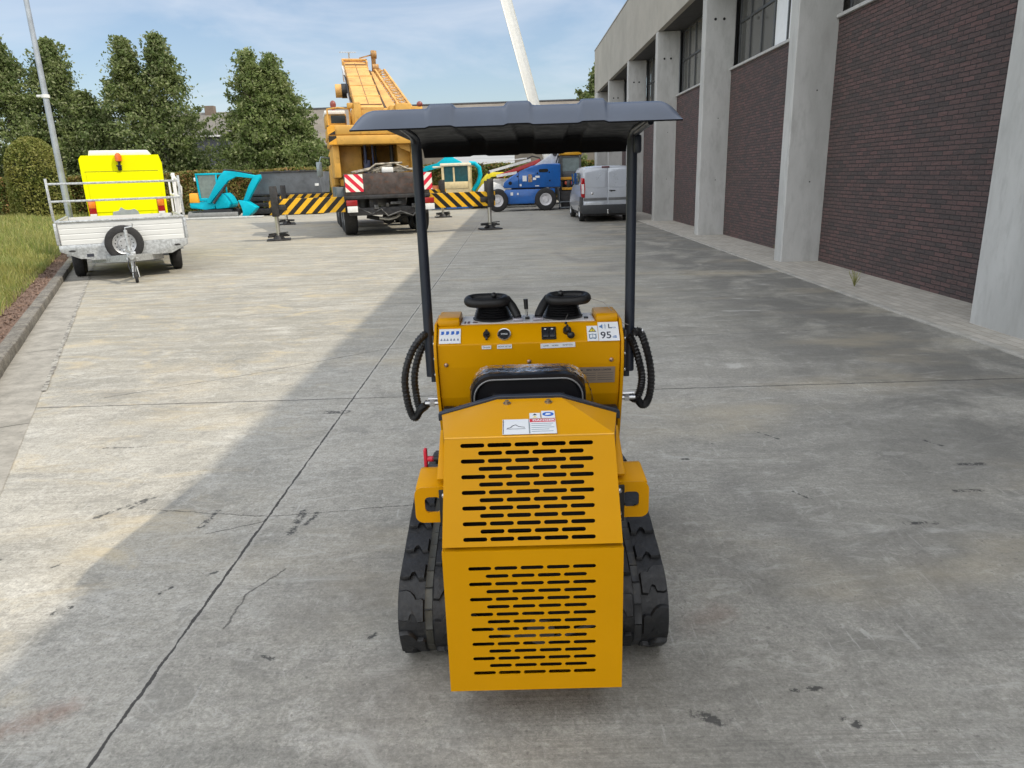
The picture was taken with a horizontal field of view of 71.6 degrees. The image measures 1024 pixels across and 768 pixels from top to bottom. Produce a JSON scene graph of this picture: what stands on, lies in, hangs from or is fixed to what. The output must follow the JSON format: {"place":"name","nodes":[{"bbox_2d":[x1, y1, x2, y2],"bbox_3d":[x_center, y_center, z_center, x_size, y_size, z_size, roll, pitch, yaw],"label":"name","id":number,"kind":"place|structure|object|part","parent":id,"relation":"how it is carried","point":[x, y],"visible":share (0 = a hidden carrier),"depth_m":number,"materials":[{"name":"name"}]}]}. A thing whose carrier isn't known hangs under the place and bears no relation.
{"place":"outdoors","nodes":[
{"label":"outdoors","id":0,"kind":"place"},
{"bbox_2d":[0,0,626,154],"label":"sky","id":1,"kind":"structure","parent":0,"point":[435,51],"materials":[{"name":"blue"}]},
{"bbox_2d":[0,200,1023,767],"bbox_3d":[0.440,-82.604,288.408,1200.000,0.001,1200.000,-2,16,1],"label":"yard ground","id":2,"kind":"structure","parent":0,"point":[206,496],"depth_m":3.71,"materials":[{"name":"concrete"}]},
{"bbox_2d":[0,114,9,171],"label":"tree","id":3,"kind":"object","parent":2,"relation":"on","point":[5,144],"visible":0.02,"depth_m":54.74,"materials":[{"name":"green plant"}]},
{"bbox_2d":[0,256,72,378],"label":"kerb","id":4,"kind":"structure","parent":2,"relation":"on","point":[13,341],"depth_m":9.39,"materials":[{"name":"concrete"}]},
{"bbox_2d":[23,0,72,220],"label":"lamp post","id":5,"kind":"object","parent":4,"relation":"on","point":[45,95],"visible":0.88,"depth_m":18.70,"materials":[{"name":"metal"}]},
{"bbox_2d":[0,259,93,493],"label":"gutter","id":6,"kind":"object","parent":2,"relation":"on","point":[23,379],"visible":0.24,"depth_m":7.16,"materials":[{"name":"concrete"}]},
{"bbox_2d":[41,263,95,390],"bbox_3d":[-16.038,-5.894,28.068,0.066,0.001,50.868,-10,18,-26],"label":"gutter joint","id":7,"kind":"object","parent":2,"relation":"on","point":[53,366],"visible":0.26,"depth_m":8.43,"materials":[{"name":"grey concrete"}]},
{"bbox_2d":[44,173,188,282],"bbox_3d":[-8.153,-3.375,14.990,2.433,2.020,4.574,-10,18,-26],"label":"flatbed trailer","id":8,"kind":"object","parent":2,"relation":"on","point":[132,239],"visible":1,"depth_m":13.97,"materials":[{"name":"metal"}]},
{"bbox_2d":[78,150,167,216],"bbox_3d":[-9.876,-4.602,18.311,2.100,2.620,2.725,-10,18,-25],"label":"yellow box trailer","id":9,"kind":"object","parent":8,"relation":"on","point":[115,165],"visible":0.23,"depth_m":17.09,"materials":[{"name":"yellow paint"},{"name":"dark steel"},{"name":"rubber"}]},
{"bbox_3d":[-9.310,-4.646,17.149,1.550,0.920,0.011,-10,18,-25],"label":"rear door","id":10,"kind":"part","parent":9,"relation":"part of","materials":[{"name":"yellow metal"}]},
{"bbox_2d":[67,29,235,175],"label":"tree","id":11,"kind":"object","parent":2,"relation":"on","point":[153,123],"visible":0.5,"depth_m":49.57,"materials":[{"name":"green plant"}]},
{"bbox_2d":[148,106,234,168],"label":"grey house","id":12,"kind":"structure","parent":2,"relation":"on","point":[210,111],"depth_m":78.36,"materials":[{"name":"white paint"}]},
{"bbox_2d":[0,162,441,215],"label":"hedge","id":13,"kind":"object","parent":2,"relation":"on","point":[237,187],"visible":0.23,"depth_m":45.29,"materials":[{"name":"green plant"}]},
{"bbox_2d":[188,169,261,217],"bbox_3d":[-15.804,-10.612,39.561,4.286,2.594,1.811,-2,16,1],"label":"turquoise excavator","id":14,"kind":"object","parent":2,"relation":"on","point":[210,198],"visible":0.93,"depth_m":39.01,"materials":[{"name":"metal"}]},
{"bbox_2d":[198,175,215,197],"bbox_3d":[-16.702,-10.833,39.021,0.953,1.191,0.019,-2,16,1],"label":"cab window","id":15,"kind":"structure","parent":14,"relation":"in","point":[207,183],"depth_m":38.98,"materials":[{"name":"clear glass"}]},
{"bbox_2d":[186,215,263,219],"bbox_3d":[-15.988,-9.008,38.542,5.000,0.096,0.400,-2,16,1],"label":"steel plank","id":16,"kind":"object","parent":2,"relation":"on","point":[230,217],"visible":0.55,"depth_m":38.35,"materials":[{"name":"grey metal"}]},
{"bbox_2d":[205,46,328,169],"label":"tree","id":17,"kind":"object","parent":2,"relation":"on","point":[271,126],"visible":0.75,"depth_m":48.40,"materials":[{"name":"green plant"}]},
{"bbox_2d":[250,170,329,215],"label":"shipping container","id":18,"kind":"object","parent":2,"relation":"on","point":[303,182],"visible":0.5,"depth_m":40.06,"materials":[{"name":"metal"}]},
{"bbox_2d":[267,50,502,241],"bbox_3d":[-5.407,-9.482,26.723,7.620,6.975,10.415,-6,17,-14],"label":"mobile crane","id":19,"kind":"object","parent":2,"relation":"on","point":[370,172],"visible":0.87,"depth_m":23.27,"materials":[{"name":"yellow paint"},{"name":"dark steel"},{"name":"rubber"}]},
{"bbox_2d":[330,115,345,122],"bbox_3d":[-5.667,-8.635,23.173,0.470,0.240,0.013,-6,17,-14],"label":"cab window","id":20,"kind":"structure","parent":19,"relation":"in","point":[334,118],"depth_m":23.16,"materials":[{"name":"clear glass"}]},
{"bbox_2d":[232,99,594,164],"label":"distant hall","id":21,"kind":"structure","parent":2,"relation":"on","point":[319,126],"depth_m":65.79,"materials":[{"name":"white paint"}]},
{"bbox_2d":[453,155,514,162],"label":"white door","id":22,"kind":"structure","parent":21,"relation":"in","point":[478,158],"depth_m":63.78,"materials":[{"name":"white metal"}]},
{"bbox_2d":[423,157,481,209],"bbox_3d":[-3.852,-11.628,40.963,4.369,2.900,2.650,-2,16,1],"label":"cream cab excavator","id":23,"kind":"object","parent":2,"relation":"on","point":[456,175],"visible":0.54,"depth_m":39.96,"materials":[{"name":"paint"}]},
{"bbox_2d":[472,172,505,207],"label":"yellow boom machine","id":24,"kind":"object","parent":2,"relation":"on","point":[488,176],"visible":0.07,"depth_m":40.54,"materials":[{"name":"metal"}]},
{"bbox_2d":[478,156,548,190],"bbox_3d":[0.179,-11.550,40.615,4.210,2.790,2.250,-2,16,1],"label":"red white lift","id":25,"kind":"object","parent":2,"relation":"on","point":[498,183],"visible":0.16,"depth_m":39.59,"materials":[{"name":"paint"}]},
{"bbox_2d":[349,98,682,690],"bbox_3d":[0.053,-0.080,2.905,1.105,1.951,1.819,-2,16,1],"label":"mini loader","id":26,"kind":"object","parent":2,"relation":"on","point":[532,558],"visible":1,"depth_m":2.30,"materials":[{"name":"yellow metal"}]},
{"bbox_2d":[491,154,560,211],"bbox_3d":[0.585,-10.449,36.587,3.796,2.912,2.260,-2,16,1],"label":"blue boom lift","id":27,"kind":"object","parent":2,"relation":"on","point":[529,185],"visible":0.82,"depth_m":35.80,"materials":[{"name":"metal"}]},
{"bbox_2d":[500,0,558,204],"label":"white crane","id":28,"kind":"object","parent":2,"relation":"on","point":[519,50],"visible":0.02,"depth_m":41.74,"materials":[{"name":"paint"}]},
{"bbox_2d":[557,152,581,207],"bbox_3d":[3.945,-10.836,37.407,3.120,2.980,2.500,-2,16,1],"label":"yellow excavator","id":29,"kind":"object","parent":2,"relation":"on","point":[570,163],"visible":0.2,"depth_m":36.53,"materials":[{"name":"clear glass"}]},
{"bbox_2d":[574,62,594,99],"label":"tree","id":30,"kind":"object","parent":2,"relation":"on","point":[590,93],"visible":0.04,"depth_m":66.34,"materials":[{"name":"green plant"}]},
{"bbox_2d":[567,165,626,220],"bbox_3d":[3.417,-7.585,28.119,2.260,1.990,5.054,-2,16,-1],"label":"silver van","id":31,"kind":"object","parent":2,"relation":"on","point":[598,191],"visible":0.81,"depth_m":25.84,"materials":[{"name":"metal"}]},
{"bbox_3d":[2.488,-8.036,27.861,0.020,0.460,2.550,-2,16,-1],"label":"side window","id":32,"kind":"part","parent":31,"relation":"part of","materials":[{"name":"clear glass"}]},
{"bbox_3d":[3.021,-7.095,25.761,0.894,1.400,0.032,-2,16,-1],"label":"rear door","id":33,"kind":"part","parent":31,"relation":"part of","materials":[{"name":"silver metal"}]},
{"bbox_3d":[3.927,-7.129,25.775,0.894,1.400,0.032,-2,16,-1],"label":"rear door","id":34,"kind":"part","parent":31,"relation":"part of","materials":[{"name":"silver metal"}]},
{"bbox_2d":[636,219,1023,358],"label":"edging stones","id":35,"kind":"object","parent":2,"relation":"on","point":[980,341],"visible":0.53,"depth_m":8.80,"materials":[{"name":"grey concrete"}]},
{"bbox_2d":[636,212,1023,353],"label":"paved strip","id":36,"kind":"object","parent":2,"relation":"on","point":[949,312],"visible":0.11,"depth_m":10.18,"materials":[{"name":"grey concrete"}]},
{"bbox_2d":[594,0,1023,339],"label":"warehouse","id":37,"kind":"structure","parent":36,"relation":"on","point":[883,139],"depth_m":12.10,"materials":[{"name":"brick"}]},
{"bbox_2d":[624,81,625,101],"bbox_3d":[5.813,-15.154,38.746,0.074,1.985,4.880,-2,16,1],"label":"window","id":38,"kind":"structure","parent":37,"relation":"in","point":[624,81],"depth_m":36.38,"materials":[{"name":"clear glass"}]},
{"bbox_2d":[626,62,648,101],"bbox_3d":[5.805,-13.531,33.199,0.074,1.985,5.900,-2,16,1],"label":"window","id":39,"kind":"structure","parent":37,"relation":"in","point":[647,69],"depth_m":30.46,"materials":[{"name":"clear glass"}]},
{"bbox_2d":[648,33,682,100],"bbox_3d":[5.797,-11.764,27.162,0.074,1.985,5.900,-2,16,1],"label":"window","id":40,"kind":"structure","parent":37,"relation":"in","point":[651,89],"depth_m":29.03,"materials":[{"name":"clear glass"}]},
{"bbox_2d":[682,0,738,91],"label":"window","id":41,"kind":"structure","parent":37,"relation":"in","point":[692,41],"depth_m":22.66,"materials":[{"name":"grey glass"}]},
{"bbox_2d":[738,0,844,63],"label":"window","id":42,"kind":"structure","parent":37,"relation":"in","point":[764,24],"depth_m":16.40,"materials":[{"name":"grey glass"}]},
{"bbox_2d":[850,0,864,7],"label":"window","id":43,"kind":"structure","parent":37,"relation":"in","point":[852,2],"depth_m":12.03,"materials":[{"name":"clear glass"}]},
{"bbox_2d":[849,269,860,285],"bbox_3d":[5.012,-1.556,10.399,0.162,0.250,0.228,5,18,23],"label":"weed","id":44,"kind":"object","parent":36,"relation":"on","point":[854,280],"visible":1,"depth_m":10.38,"materials":[{"name":"green plant"}]},
{"bbox_2d":[471,159,594,199],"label":"hedge","id":45,"kind":"object","parent":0,"point":[485,168],"visible":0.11,"depth_m":49.74,"materials":[{"name":"green plant"}]},
{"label":"lawn ground","id":46,"kind":"structure","parent":0,"visible":0},
{"bbox_2d":[0,253,69,342],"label":"mulch strip","id":47,"kind":"object","parent":46,"relation":"on","point":[13,323],"depth_m":11.12,"materials":[{"name":"brown wood"}]},
{"bbox_2d":[0,252,67,341],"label":"bark chips","id":48,"kind":"object","parent":47,"relation":"on","point":[36,291],"visible":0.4,"depth_m":11.84,"materials":[{"name":"brown wood"}]},
{"bbox_2d":[1,135,77,216],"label":"clipped conifer","id":49,"kind":"object","parent":46,"relation":"on","point":[28,169],"visible":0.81,"depth_m":41.62,"materials":[{"name":"green plant"}]},
{"bbox_2d":[0,211,88,315],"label":"meadow grass","id":50,"kind":"structure","parent":46,"relation":"on","point":[31,239],"depth_m":18.48,"materials":[{"name":"green plant"}]},
{"bbox_2d":[0,34,128,176],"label":"tree","id":51,"kind":"object","parent":46,"relation":"on","point":[21,110],"visible":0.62,"depth_m":49.49,"materials":[{"name":"green plant"}]}
]}

